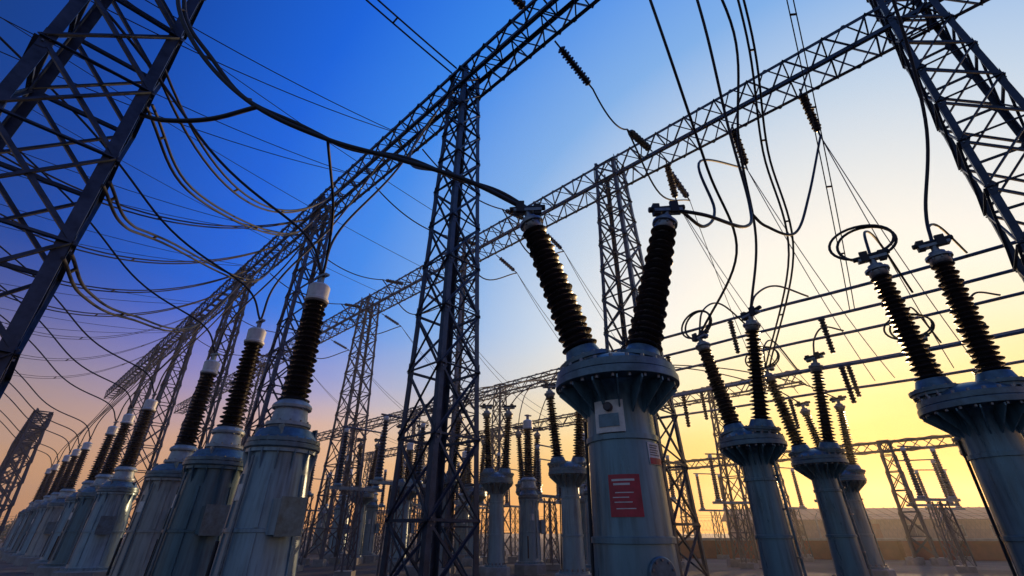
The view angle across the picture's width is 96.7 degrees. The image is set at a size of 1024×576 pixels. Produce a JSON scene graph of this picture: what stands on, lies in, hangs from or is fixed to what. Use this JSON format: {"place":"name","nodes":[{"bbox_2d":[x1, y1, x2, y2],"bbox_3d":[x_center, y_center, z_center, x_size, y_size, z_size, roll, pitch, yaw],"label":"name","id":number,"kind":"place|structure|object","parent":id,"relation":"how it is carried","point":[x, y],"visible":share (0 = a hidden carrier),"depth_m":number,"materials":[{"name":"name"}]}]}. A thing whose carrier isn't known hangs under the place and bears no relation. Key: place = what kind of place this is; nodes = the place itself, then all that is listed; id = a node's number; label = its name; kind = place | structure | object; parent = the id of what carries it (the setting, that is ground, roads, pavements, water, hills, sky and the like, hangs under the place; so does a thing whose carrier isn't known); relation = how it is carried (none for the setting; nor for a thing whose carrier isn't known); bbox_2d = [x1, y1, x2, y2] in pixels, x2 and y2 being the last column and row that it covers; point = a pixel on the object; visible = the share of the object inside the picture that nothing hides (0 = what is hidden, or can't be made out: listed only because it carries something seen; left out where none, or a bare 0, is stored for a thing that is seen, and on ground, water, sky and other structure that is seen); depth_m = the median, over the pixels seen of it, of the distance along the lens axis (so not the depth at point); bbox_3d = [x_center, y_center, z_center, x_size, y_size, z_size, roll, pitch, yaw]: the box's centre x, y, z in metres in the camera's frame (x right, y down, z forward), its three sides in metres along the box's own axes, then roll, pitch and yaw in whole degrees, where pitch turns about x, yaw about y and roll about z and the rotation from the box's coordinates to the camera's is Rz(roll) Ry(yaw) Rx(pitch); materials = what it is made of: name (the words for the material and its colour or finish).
{"place":"outdoors","nodes":[
{"label":"outdoors","id":0,"kind":"place"},
{"bbox_2d":[0,534,1017,575],"bbox_3d":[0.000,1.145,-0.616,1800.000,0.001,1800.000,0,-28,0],"label":"ground","id":1,"kind":"structure","parent":0,"point":[816,567],"depth_m":18.79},
{"bbox_2d":[0,465,52,552],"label":"current transformer","id":2,"kind":"object","parent":1,"relation":"on","point":[19,518],"visible":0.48,"depth_m":31.03,"materials":[{"name":"metal"}]},
{"bbox_2d":[0,408,53,534],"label":"lattice gantry","id":3,"kind":"object","parent":1,"relation":"on","point":[18,449],"visible":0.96,"depth_m":28.50,"materials":[{"name":"metal"}]},
{"bbox_2d":[0,461,59,556],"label":"current transformer","id":4,"kind":"object","parent":1,"relation":"on","point":[49,482],"visible":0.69,"depth_m":29.66,"materials":[{"name":"metal"}]},
{"bbox_2d":[0,451,71,560],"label":"current transformer","id":5,"kind":"object","parent":1,"relation":"on","point":[46,497],"visible":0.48,"depth_m":25.43,"materials":[{"name":"metal"}]},
{"bbox_2d":[6,445,81,562],"bbox_3d":[-24.200,11.269,24.142,1.656,5.620,1.656,-1,-28,2],"label":"current transformer","id":6,"kind":"object","parent":1,"relation":"on","point":[30,532],"visible":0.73,"depth_m":23.44,"materials":[{"name":"metal"}]},
{"bbox_2d":[13,438,92,565],"bbox_3d":[-21.800,10.227,22.205,1.478,5.620,1.478,-10,-30,18],"label":"current transformer","id":7,"kind":"object","parent":1,"relation":"on","point":[49,518],"visible":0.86,"depth_m":21.43,"materials":[{"name":"metal"}]},
{"bbox_2d":[25,421,118,572],"bbox_3d":[-17.400,8.332,18.682,1.626,5.620,1.626,-4,-28,7],"label":"current transformer","id":8,"kind":"object","parent":1,"relation":"on","point":[97,466],"visible":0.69,"depth_m":18.01,"materials":[{"name":"metal"}]},
{"bbox_2d":[34,408,135,575],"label":"current transformer","id":9,"kind":"object","parent":1,"relation":"on","point":[61,550],"visible":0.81,"depth_m":15.81,"materials":[{"name":"metal"}]},
{"bbox_2d":[0,0,205,398],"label":"lattice gantry","id":10,"kind":"object","parent":1,"relation":"on","point":[42,288],"visible":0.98,"depth_m":6.70,"materials":[{"name":"metal"}]},
{"bbox_2d":[51,393,157,575],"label":"current transformer","id":11,"kind":"object","parent":1,"relation":"on","point":[101,533],"visible":1,"depth_m":13.93,"materials":[{"name":"metal"}]},
{"bbox_2d":[0,518,316,541],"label":"distant trees","id":12,"kind":"object","parent":1,"relation":"on","point":[5,530],"visible":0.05,"depth_m":69.58,"materials":[{"name":"green plant"}]},
{"bbox_2d":[106,353,220,575],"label":"current transformer","id":13,"kind":"object","parent":1,"relation":"on","point":[162,482],"visible":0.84,"depth_m":10.34,"materials":[{"name":"metal"}]},
{"bbox_2d":[143,319,266,575],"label":"current transformer","id":14,"kind":"object","parent":1,"relation":"on","point":[194,523],"visible":0.96,"depth_m":8.38,"materials":[{"name":"metal"}]},
{"bbox_2d":[205,273,329,575],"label":"current transformer","id":15,"kind":"object","parent":1,"relation":"on","point":[262,531],"visible":1,"depth_m":6.59,"materials":[{"name":"metal"}]},
{"bbox_2d":[297,456,317,571],"bbox_3d":[-8.401,8.773,18.467,0.672,4.640,0.704,4,-29,-7],"label":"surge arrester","id":16,"kind":"object","parent":1,"relation":"on","point":[301,566],"visible":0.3,"depth_m":18.34,"materials":[{"name":"metal"}]},
{"bbox_2d":[299,478,328,554],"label":"disconnector switch","id":17,"kind":"object","parent":1,"relation":"on","point":[300,552],"visible":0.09,"depth_m":31.13,"materials":[{"name":"metal"}]},
{"bbox_2d":[308,470,332,553],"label":"lattice tower","id":18,"kind":"structure","parent":1,"relation":"on","point":[320,524],"depth_m":33.24,"materials":[{"name":"metal"}]},
{"bbox_2d":[318,474,350,552],"bbox_3d":[-11.702,14.717,29.594,0.800,4.710,2.000,-24,-36,37],"label":"disconnector switch","id":19,"kind":"object","parent":1,"relation":"on","point":[324,492],"visible":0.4,"depth_m":29.51,"materials":[{"name":"metal"}]},
{"bbox_2d":[323,455,352,560],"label":"lattice tower","id":20,"kind":"structure","parent":1,"relation":"on","point":[332,539],"depth_m":25.09,"materials":[{"name":"metal"}]},
{"bbox_2d":[343,466,353,553],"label":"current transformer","id":21,"kind":"object","parent":1,"relation":"on","point":[351,470],"visible":0.15,"depth_m":32.37,"materials":[{"name":"metal"}]},
{"bbox_2d":[102,0,599,575],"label":"lattice gantry","id":22,"kind":"object","parent":1,"relation":"on","point":[434,492],"visible":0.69,"depth_m":12.02,"materials":[{"name":"metal"}]},
{"bbox_2d":[0,0,854,442],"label":"overhead conductor","id":23,"kind":"object","parent":22,"relation":"attached to","point":[338,222],"visible":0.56,"depth_m":15.70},
{"bbox_2d":[0,0,1000,464],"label":"overhead conductor","id":24,"kind":"object","parent":22,"relation":"attached to","point":[202,260],"visible":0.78,"depth_m":11.55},
{"bbox_2d":[333,341,346,348],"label":"insulator string","id":25,"kind":"object","parent":24,"relation":"attached to","point":[337,343],"visible":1,"depth_m":30.54,"materials":[{"name":"brown ceramic"}]},
{"bbox_2d":[345,303,361,308],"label":"insulator string","id":26,"kind":"object","parent":24,"relation":"attached to","point":[353,305],"visible":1,"depth_m":25.36,"materials":[{"name":"brown ceramic"}]},
{"bbox_2d":[385,315,398,324],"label":"insulator string","id":27,"kind":"object","parent":24,"relation":"attached to","point":[393,321],"visible":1,"depth_m":27.01,"materials":[{"name":"brown ceramic"}]},
{"bbox_2d":[386,279,403,285],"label":"insulator string","id":28,"kind":"object","parent":24,"relation":"attached to","point":[394,282],"visible":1,"depth_m":22.97,"materials":[{"name":"brown ceramic"}]},
{"bbox_2d":[459,237,474,245],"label":"insulator string","id":29,"kind":"object","parent":24,"relation":"attached to","point":[469,242],"visible":0.42,"depth_m":19.84,"materials":[{"name":"brown ceramic"}]},
{"bbox_2d":[499,257,514,270],"bbox_3d":[-0.225,-1.106,21.418,0.200,0.200,1.000,-24,-50,37],"label":"insulator string","id":30,"kind":"object","parent":24,"relation":"attached to","point":[503,261],"visible":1,"depth_m":21.35,"materials":[{"name":"brown ceramic"}]},
{"bbox_2d":[505,209,523,219],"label":"insulator string","id":31,"kind":"object","parent":24,"relation":"attached to","point":[507,211],"visible":0.62,"depth_m":17.99,"materials":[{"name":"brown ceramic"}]},
{"bbox_2d":[511,0,525,9],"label":"insulator string","id":32,"kind":"object","parent":24,"relation":"attached to","point":[520,4],"visible":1,"depth_m":10.93,"materials":[{"name":"brown ceramic"}]},
{"bbox_2d":[548,233,561,249],"bbox_3d":[1.833,-2.005,19.746,0.200,0.200,1.000,-24,-50,37],"label":"insulator string","id":33,"kind":"object","parent":24,"relation":"attached to","point":[555,243],"visible":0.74,"depth_m":19.76,"materials":[{"name":"brown ceramic"}]},
{"bbox_2d":[558,46,590,85],"bbox_3d":[1.721,-6.023,12.390,0.240,0.240,1.300,-24,-44,37],"label":"insulator string","id":34,"kind":"object","parent":24,"relation":"attached to","point":[579,72],"visible":1,"depth_m":12.33,"materials":[{"name":"brown ceramic"}]},
{"bbox_2d":[628,129,650,150],"bbox_3d":[4.112,-4.752,14.650,0.240,0.240,1.300,-24,-25,37],"label":"insulator string","id":35,"kind":"object","parent":24,"relation":"attached to","point":[641,141],"visible":0.97,"depth_m":14.60,"materials":[{"name":"brown ceramic"}]},
{"bbox_2d":[664,164,677,197],"bbox_3d":[5.291,-3.565,15.128,0.240,1.300,0.240,-24,-30,37],"label":"insulator string","id":36,"kind":"object","parent":24,"relation":"attached to","point":[670,180],"visible":1,"depth_m":15.06,"materials":[{"name":"brown ceramic"}]},
{"bbox_2d":[672,171,688,197],"bbox_3d":[6.048,-3.721,16.479,0.240,0.240,1.300,-24,-50,37],"label":"insulator string","id":37,"kind":"object","parent":24,"relation":"attached to","point":[682,189],"visible":0.78,"depth_m":16.47,"materials":[{"name":"brown ceramic"}]},
{"bbox_2d":[731,129,748,165],"bbox_3d":[6.908,-4.271,13.814,0.240,1.300,0.240,-24,-30,37],"label":"insulator string","id":38,"kind":"object","parent":24,"relation":"attached to","point":[744,154],"visible":0.69,"depth_m":13.76,"materials":[{"name":"brown ceramic"}]},
{"bbox_2d":[798,93,821,131],"bbox_3d":[8.305,-4.881,12.679,0.240,1.300,0.240,-24,-30,37],"label":"insulator string","id":39,"kind":"object","parent":24,"relation":"attached to","point":[802,98],"visible":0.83,"depth_m":12.64,"materials":[{"name":"brown ceramic"}]},
{"bbox_2d":[684,137,973,393],"bbox_3d":[9.321,-0.307,13.899,6.567,5.227,4.593,22,-35,-35],"label":"overhead conductor","id":40,"kind":"object","parent":24,"relation":"attached to","point":[829,151],"visible":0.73,"depth_m":13.47,"materials":[{"name":"metal"}]},
{"bbox_2d":[257,0,932,377],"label":"jumper cable","id":41,"kind":"object","parent":22,"relation":"attached to","point":[745,184],"visible":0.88,"depth_m":9.26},
{"bbox_2d":[329,426,387,575],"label":"disconnector switch","id":42,"kind":"object","parent":1,"relation":"on","point":[339,486],"visible":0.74,"depth_m":15.65,"materials":[{"name":"metal"}]},
{"bbox_2d":[343,438,379,564],"bbox_3d":[-7.500,10.467,22.757,1.182,5.719,1.182,23,-36,-36],"label":"circuit breaker","id":43,"kind":"object","parent":1,"relation":"on","point":[368,497],"visible":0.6,"depth_m":22.53,"materials":[{"name":"metal"}]},
{"bbox_2d":[360,449,379,562],"bbox_3d":[-7.442,11.265,24.135,1.109,5.620,1.109,-25,-37,38],"label":"current transformer","id":44,"kind":"object","parent":1,"relation":"on","point":[371,527],"visible":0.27,"depth_m":23.23,"materials":[{"name":"metal"}]},
{"bbox_2d":[373,469,386,559],"bbox_3d":[-7.605,12.953,26.241,0.672,4.640,0.704,4,-29,-7],"label":"surge arrester","id":45,"kind":"object","parent":1,"relation":"on","point":[381,504],"visible":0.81,"depth_m":26.19,"materials":[{"name":"metal"}]},
{"bbox_2d":[376,484,385,552],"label":"disconnector switch","id":46,"kind":"object","parent":1,"relation":"on","point":[381,531],"depth_m":34.42,"materials":[{"name":"metal"}]},
{"bbox_2d":[374,480,392,554],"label":"disconnector switch","id":47,"kind":"object","parent":1,"relation":"on","point":[381,520],"visible":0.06,"depth_m":31.65,"materials":[{"name":"metal"}]},
{"bbox_2d":[389,462,405,554],"bbox_3d":[-7.070,13.551,28.387,1.109,5.620,1.109,-25,-37,38],"label":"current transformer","id":48,"kind":"object","parent":1,"relation":"on","point":[393,523],"visible":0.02,"depth_m":27.26,"materials":[{"name":"metal"}]},
{"bbox_2d":[369,413,428,575],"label":"disconnector switch","id":49,"kind":"object","parent":1,"relation":"on","point":[378,478],"visible":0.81,"depth_m":14.14,"materials":[{"name":"metal"}]},
{"bbox_2d":[389,438,414,564],"bbox_3d":[-5.237,10.301,22.344,1.109,5.620,1.109,-25,-37,38],"label":"current transformer","id":50,"kind":"object","parent":1,"relation":"on","point":[410,449],"visible":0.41,"depth_m":22.73,"materials":[{"name":"metal"}]},
{"bbox_2d":[387,424,428,569],"bbox_3d":[-4.600,8.809,19.674,1.195,5.719,1.195,22,-35,-35],"label":"circuit breaker","id":51,"kind":"object","parent":1,"relation":"on","point":[408,506],"visible":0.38,"depth_m":19.19,"materials":[{"name":"metal"}]},
{"bbox_2d":[403,463,425,552],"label":"disconnector switch","id":52,"kind":"object","parent":1,"relation":"on","point":[421,495],"visible":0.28,"depth_m":25.14,"materials":[{"name":"metal"}]},
{"bbox_2d":[414,532,421,559],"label":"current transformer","id":53,"kind":"object","parent":1,"relation":"on","point":[419,549],"depth_m":25.12,"materials":[{"name":"metal"}]},
{"bbox_2d":[415,473,425,508],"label":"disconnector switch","id":54,"kind":"object","parent":1,"relation":"on","point":[418,507],"visible":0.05,"depth_m":28.17,"materials":[{"name":"metal"}]},
{"bbox_2d":[425,407,467,575],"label":"circuit breaker","id":55,"kind":"object","parent":1,"relation":"on","point":[457,430],"visible":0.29,"depth_m":17.22,"materials":[{"name":"metal"}]},
{"bbox_2d":[445,460,461,504],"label":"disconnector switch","id":56,"kind":"object","parent":1,"relation":"on","point":[456,497],"visible":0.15,"depth_m":24.01,"materials":[{"name":"metal"}]},
{"bbox_2d":[452,447,468,561],"bbox_3d":[-2.660,11.624,24.804,1.109,5.620,1.109,-25,-37,38],"label":"current transformer","id":57,"kind":"object","parent":1,"relation":"on","point":[462,533],"visible":0.32,"depth_m":23.98,"materials":[{"name":"metal"}]},
{"bbox_2d":[316,351,616,562],"bbox_3d":[-7.011,12.251,29.332,34.843,8.824,1.636,-24,-36,37],"label":"lattice gantry","id":58,"kind":"object","parent":1,"relation":"on","point":[511,558],"visible":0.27,"depth_m":25.75,"materials":[{"name":"metal"}]},
{"bbox_2d":[462,434,486,565],"bbox_3d":[-1.800,9.993,21.876,1.174,5.720,1.174,-20,-34,32],"label":"circuit breaker","id":59,"kind":"object","parent":1,"relation":"on","point":[467,559],"visible":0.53,"depth_m":21.62,"materials":[{"name":"metal"}]},
{"bbox_2d":[473,472,488,555],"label":"disconnector switch","id":60,"kind":"object","parent":1,"relation":"on","point":[481,546],"visible":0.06,"depth_m":27.66,"materials":[{"name":"metal"}]},
{"bbox_2d":[480,466,494,554],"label":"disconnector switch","id":61,"kind":"object","parent":1,"relation":"on","point":[482,503],"depth_m":24.96,"materials":[{"name":"metal"}]},
{"bbox_2d":[480,403,515,575],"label":"circuit breaker","id":62,"kind":"object","parent":1,"relation":"on","point":[496,486],"visible":1,"depth_m":16.04,"materials":[{"name":"metal"}]},
{"bbox_2d":[0,512,999,549],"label":"chain link fence","id":63,"kind":"object","parent":1,"relation":"on","point":[816,521],"visible":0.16,"depth_m":37.51,"materials":[{"name":"metal"}]},
{"bbox_2d":[496,453,504,511],"bbox_3d":[-0.649,9.889,20.543,0.672,4.640,0.704,4,-29,-7],"label":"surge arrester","id":64,"kind":"object","parent":1,"relation":"on","point":[498,463],"visible":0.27,"depth_m":21.40,"materials":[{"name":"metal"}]},
{"bbox_2d":[504,469,519,558],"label":"disconnector switch","id":65,"kind":"object","parent":1,"relation":"on","point":[514,520],"visible":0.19,"depth_m":26.32,"materials":[{"name":"metal"}]},
{"bbox_2d":[513,425,542,495],"bbox_3d":[0.750,9.046,20.115,1.182,5.719,1.182,-17,-33,29],"label":"circuit breaker","id":66,"kind":"object","parent":1,"relation":"on","point":[518,435],"visible":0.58,"depth_m":20.77,"materials":[{"name":"ceramic"}]},
{"bbox_2d":[514,414,545,574],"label":"current transformer","id":67,"kind":"object","parent":1,"relation":"on","point":[532,527],"visible":1,"depth_m":16.80,"materials":[{"name":"metal"}]},
{"bbox_2d":[534,443,560,569],"bbox_3d":[1.614,9.120,19.187,0.800,4.710,2.000,-24,-36,37],"label":"disconnector switch","id":68,"kind":"object","parent":1,"relation":"on","point":[551,566],"visible":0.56,"depth_m":18.89,"materials":[{"name":"metal"}]},
{"bbox_2d":[539,458,559,563],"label":"disconnector switch","id":69,"kind":"object","parent":1,"relation":"on","point":[555,561],"visible":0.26,"depth_m":22.56,"materials":[{"name":"metal"}]},
{"bbox_2d":[541,382,591,575],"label":"circuit breaker","id":70,"kind":"object","parent":1,"relation":"on","point":[569,478],"visible":0.9,"depth_m":13.50,"materials":[{"name":"metal"}]},
{"bbox_2d":[335,369,804,567],"bbox_3d":[-2.103,14.035,31.729,42.059,7.956,1.736,-24,-36,37],"label":"lattice gantry","id":71,"kind":"object","parent":1,"relation":"on","point":[734,562],"visible":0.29,"depth_m":22.26,"materials":[{"name":"metal"}]},
{"bbox_2d":[579,433,586,563],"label":"current transformer","id":72,"kind":"object","parent":1,"relation":"on","point":[582,502],"visible":0.1,"depth_m":19.42,"materials":[{"name":"metal"}]},
{"bbox_2d":[583,418,590,572],"bbox_3d":[2.849,6.769,15.775,1.109,5.620,1.109,-25,-37,38],"label":"current transformer","id":73,"kind":"object","parent":1,"relation":"on","point":[588,564],"visible":0.12,"depth_m":15.05,"materials":[{"name":"metal"}]},
{"bbox_2d":[509,201,684,575],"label":"circuit breaker","id":74,"kind":"object","parent":1,"relation":"on","point":[618,399],"visible":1,"depth_m":5.10,"materials":[{"name":"metal"}]},
{"bbox_2d":[139,0,526,207],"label":"overhead conductor","id":75,"kind":"object","parent":74,"relation":"attached to","point":[220,74],"visible":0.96,"depth_m":7.15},
{"bbox_2d":[173,0,1023,575],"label":"lattice gantry","id":76,"kind":"object","parent":1,"relation":"on","point":[883,14],"visible":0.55,"depth_m":13.83,"materials":[{"name":"metal"}]},
{"bbox_2d":[665,455,684,566],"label":"disconnector switch","id":77,"kind":"object","parent":1,"relation":"on","point":[673,495],"visible":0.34,"depth_m":21.67,"materials":[{"name":"metal"}]},
{"bbox_2d":[693,473,730,558],"bbox_3d":[12.000,13.368,26.874,2.000,4.510,0.800,6,-29,-10],"label":"disconnector switch","id":78,"kind":"object","parent":1,"relation":"on","point":[719,556],"visible":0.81,"depth_m":26.81,"materials":[{"name":"metal"}]},
{"bbox_2d":[705,453,758,568],"bbox_3d":[9.800,9.579,19.828,2.000,4.510,0.800,1,-28,-1],"label":"disconnector switch","id":79,"kind":"object","parent":1,"relation":"on","point":[745,564],"visible":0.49,"depth_m":19.56,"materials":[{"name":"metal"}]},
{"bbox_2d":[691,305,806,575],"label":"circuit breaker","id":80,"kind":"object","parent":1,"relation":"on","point":[755,448],"visible":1,"depth_m":9.06,"materials":[{"name":"metal"}]},
{"bbox_2d":[773,467,813,561],"bbox_3d":[15.000,11.947,24.232,2.000,4.510,0.800,11,-30,-19],"label":"disconnector switch","id":81,"kind":"object","parent":1,"relation":"on","point":[800,532],"visible":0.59,"depth_m":24.05,"materials":[{"name":"metal"}]},
{"bbox_2d":[666,434,957,565],"bbox_3d":[18.446,10.646,22.841,25.054,5.507,1.536,-24,-36,37],"label":"lattice gantry","id":82,"kind":"object","parent":1,"relation":"on","point":[914,559],"visible":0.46,"depth_m":22.68,"materials":[{"name":"metal"}]},
{"bbox_2d":[760,352,872,575],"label":"circuit breaker","id":83,"kind":"object","parent":1,"relation":"on","point":[823,466],"visible":1,"depth_m":11.44,"materials":[{"name":"metal"}]},
{"bbox_2d":[610,241,1023,428],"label":"tubular busbar","id":84,"kind":"object","parent":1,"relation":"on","point":[827,337],"visible":0.62,"depth_m":12.72,"materials":[{"name":"metal"}]},
{"bbox_2d":[677,538,1011,560],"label":"brick wall","id":85,"kind":"structure","parent":1,"relation":"on","point":[985,549],"depth_m":24.98,"materials":[{"name":"brown brick"}]},
{"bbox_2d":[794,395,896,575],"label":"circuit breaker","id":86,"kind":"object","parent":1,"relation":"on","point":[853,479],"visible":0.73,"depth_m":15.27,"materials":[{"name":"metal"}]},
{"bbox_2d":[726,519,996,540],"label":"walls","id":87,"kind":"structure","parent":1,"relation":"on","point":[972,524],"depth_m":46.06,"materials":[{"name":"beige concrete"}]},
{"bbox_2d":[722,507,993,521],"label":"roof","id":88,"kind":"structure","parent":87,"relation":"on","point":[808,514],"depth_m":47.83,"materials":[{"name":"grey metal"}]},
{"bbox_2d":[754,524,1000,537],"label":"windows and door","id":89,"kind":"structure","parent":87,"relation":"attached to","point":[877,530],"depth_m":45.79,"materials":[{"name":"glass"}]},
{"bbox_2d":[891,459,965,565],"bbox_3d":[20.000,10.526,21.590,2.000,4.510,0.800,-8,-29,15],"label":"disconnector switch","id":90,"kind":"object","parent":1,"relation":"on","point":[944,491],"visible":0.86,"depth_m":21.49,"materials":[{"name":"metal"}]},
{"bbox_2d":[897,445,977,572],"bbox_3d":[17.000,8.631,18.067,2.000,4.510,0.800,5,-29,-9],"label":"disconnector switch","id":91,"kind":"object","parent":1,"relation":"on","point":[921,496],"visible":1,"depth_m":18.02,"materials":[{"name":"metal"}]},
{"bbox_2d":[852,233,1023,575],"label":"circuit breaker","id":92,"kind":"object","parent":1,"relation":"on","point":[981,417],"visible":1,"depth_m":6.49,"materials":[{"name":"metal"}]},
{"bbox_2d":[914,469,972,560],"bbox_3d":[24.000,12.421,25.113,2.000,4.510,0.800,-2,-28,3],"label":"disconnector switch","id":93,"kind":"object","parent":1,"relation":"on","point":[958,507],"visible":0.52,"depth_m":25.12,"materials":[{"name":"metal"}]},
{"bbox_2d":[921,322,1023,456],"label":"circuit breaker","id":94,"kind":"object","parent":1,"relation":"on","point":[954,439],"visible":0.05,"depth_m":10.39,"materials":[{"name":"ceramic"}]},
{"bbox_2d":[0,0,1023,533],"label":"sky","id":95,"kind":"structure","parent":0,"point":[541,128],"materials":[{"name":"blue"}]}
]}

